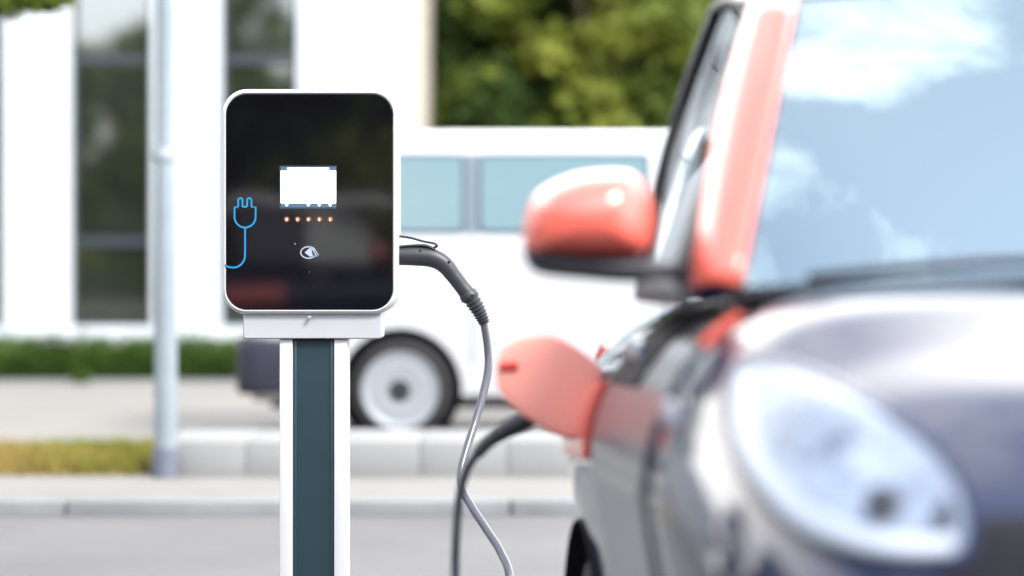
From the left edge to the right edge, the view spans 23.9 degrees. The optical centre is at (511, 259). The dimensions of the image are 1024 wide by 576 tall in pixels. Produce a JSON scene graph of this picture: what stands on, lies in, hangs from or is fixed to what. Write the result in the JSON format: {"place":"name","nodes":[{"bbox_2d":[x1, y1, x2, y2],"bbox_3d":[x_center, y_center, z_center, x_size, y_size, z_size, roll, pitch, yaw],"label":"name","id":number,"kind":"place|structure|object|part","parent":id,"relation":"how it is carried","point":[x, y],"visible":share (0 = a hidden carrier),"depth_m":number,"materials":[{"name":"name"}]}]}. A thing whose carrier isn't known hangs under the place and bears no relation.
{"place":"outdoors","nodes":[
{"label":"outdoors","id":0,"kind":"place"},
{"bbox_2d":[0,0,443,350],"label":"office building","id":1,"kind":"structure","parent":0,"point":[77,162],"depth_m":27.00,"materials":[{"name":"white paint"}]},
{"bbox_2d":[0,15,2,325],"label":"window","id":2,"kind":"structure","parent":1,"relation":"in","point":[1,18],"depth_m":27.10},
{"bbox_2d":[72,0,151,325],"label":"window","id":3,"kind":"structure","parent":1,"relation":"in","point":[112,39],"depth_m":27.13,"materials":[{"name":"grey glass"}]},
{"bbox_2d":[222,0,297,325],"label":"window","id":4,"kind":"structure","parent":1,"relation":"in","point":[260,37],"depth_m":27.13,"materials":[{"name":"grey glass"}]},
{"bbox_2d":[0,383,544,446],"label":"parking area","id":5,"kind":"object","parent":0,"point":[29,411],"depth_m":18.23,"materials":[{"name":"grey concrete"}]},
{"bbox_2d":[0,0,75,22],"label":"broadleaf tree","id":6,"kind":"object","parent":5,"relation":"on","point":[10,7],"visible":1,"depth_m":13.12,"materials":[{"name":"green plant"}]},
{"bbox_2d":[67,368,96,383],"bbox_3d":[-3.955,1.079,22.256,0.279,0.168,0.206,0,0,0],"label":"weed","id":7,"kind":"object","parent":5,"relation":"on","point":[80,375],"visible":1,"depth_m":22.22,"materials":[{"name":"green plant"}]},
{"bbox_2d":[237,131,700,430],"bbox_3d":[0.764,0.180,16.050,4.995,2.031,2.360,0,0,0],"label":"white van","id":8,"kind":"object","parent":5,"relation":"on","point":[467,197],"visible":0.39,"depth_m":15.12,"materials":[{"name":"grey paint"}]},
{"bbox_2d":[0,465,573,512],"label":"sidewalk","id":9,"kind":"structure","parent":0,"point":[149,486],"depth_m":11.56,"materials":[{"name":"concrete"}]},
{"bbox_2d":[0,433,153,475],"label":"grass verge","id":10,"kind":"object","parent":9,"relation":"on","point":[123,454],"depth_m":12.35,"materials":[{"name":"plant"}]},
{"bbox_2d":[152,0,178,477],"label":"lamp post","id":11,"kind":"object","parent":9,"relation":"on","point":[165,457],"visible":0.95,"depth_m":12.07,"materials":[{"name":"metal"}]},
{"bbox_2d":[177,429,570,475],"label":"wall","id":12,"kind":"structure","parent":9,"relation":"on","point":[373,452],"depth_m":12.20,"materials":[{"name":"concrete"}]},
{"bbox_2d":[0,515,577,575],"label":"road","id":13,"kind":"structure","parent":0,"point":[188,545],"depth_m":9.71,"materials":[{"name":"grey asphalt"}]},
{"bbox_2d":[222,89,400,575],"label":"charging station","id":14,"kind":"object","parent":13,"relation":"on","point":[311,222],"visible":1,"depth_m":6.20,"materials":[{"name":"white plastic"}]},
{"bbox_2d":[496,0,1023,575],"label":"compact electric car","id":15,"kind":"object","parent":13,"relation":"on","point":[824,376],"visible":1,"depth_m":3.44,"materials":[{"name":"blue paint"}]},
{"bbox_2d":[399,235,539,575],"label":"charging cable","id":16,"kind":"object","parent":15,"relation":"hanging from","point":[515,423],"visible":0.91,"depth_m":6.18,"materials":[{"name":"black rubber"}]},
{"bbox_3d":[0.235,0.445,3.807,0.153,0.739,0.875,0,0,-3],"label":"door","id":17,"kind":"part","parent":15,"relation":"part of","materials":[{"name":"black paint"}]},
{"bbox_3d":[0.311,-0.194,3.832,0.151,0.460,0.712,0,0,-4],"label":"side window","id":18,"kind":"part","parent":15,"relation":"part of","materials":[{"name":"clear glass"}]},
{"bbox_3d":[0.876,-0.178,4.953,1.200,0.515,0.200,0,0,-4],"label":"rear window","id":19,"kind":"part","parent":15,"relation":"part of","materials":[{"name":"glass"}]},
{"label":"ground","id":20,"kind":"structure","parent":0,"visible":0},
{"bbox_2d":[0,379,236,382],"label":"kerb","id":21,"kind":"structure","parent":20,"relation":"on","point":[115,381],"depth_m":22.40,"materials":[{"name":"concrete"}]},
{"bbox_2d":[0,499,576,514],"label":"kerb","id":22,"kind":"structure","parent":20,"relation":"on","point":[259,507],"depth_m":10.85,"materials":[{"name":"concrete"}]},
{"bbox_2d":[431,0,673,130],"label":"broadleaf tree","id":23,"kind":"object","parent":20,"relation":"on","point":[454,43],"visible":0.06,"depth_m":31.39,"materials":[{"name":"green plant"}]},
{"bbox_2d":[443,46,682,130],"bbox_3d":[0.750,-0.742,30.488,3.332,3.934,2.140,0,0,0],"label":"shrub","id":24,"kind":"object","parent":20,"relation":"on","point":[520,111],"visible":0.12,"depth_m":30.12,"materials":[{"name":"green plant"}]},
{"bbox_2d":[451,7,684,95],"bbox_3d":[0.045,-3.134,36.832,6.985,8.684,6.670,0,0,0],"label":"broadleaf tree","id":25,"kind":"object","parent":20,"relation":"on","point":[658,69],"depth_m":35.77,"materials":[{"name":"green plant"}]},
{"bbox_2d":[431,0,786,130],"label":"broadleaf tree","id":26,"kind":"object","parent":20,"relation":"on","point":[622,32],"visible":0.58,"depth_m":29.85,"materials":[{"name":"green plant"}]},
{"bbox_2d":[486,4,786,116],"bbox_3d":[2.120,-4.049,36.058,7.999,10.513,7.873,0,0,0],"label":"broadleaf tree","id":27,"kind":"object","parent":20,"relation":"on","point":[664,67],"depth_m":33.42,"materials":[{"name":"green plant"}]},
{"bbox_2d":[665,58,711,130],"bbox_3d":[3.227,-0.711,30.801,3.431,3.974,2.031,0,0,0],"label":"shrub","id":28,"kind":"object","parent":20,"relation":"on","point":[698,128],"depth_m":30.84,"materials":[{"name":"green plant"}]},
{"label":"planting bed","id":29,"kind":"structure","parent":20,"relation":"on","visible":0},
{"bbox_2d":[0,327,238,379],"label":"hedge","id":30,"kind":"object","parent":29,"relation":"on","point":[204,359],"visible":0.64,"depth_m":22.83,"materials":[{"name":"green plant"}]}
]}

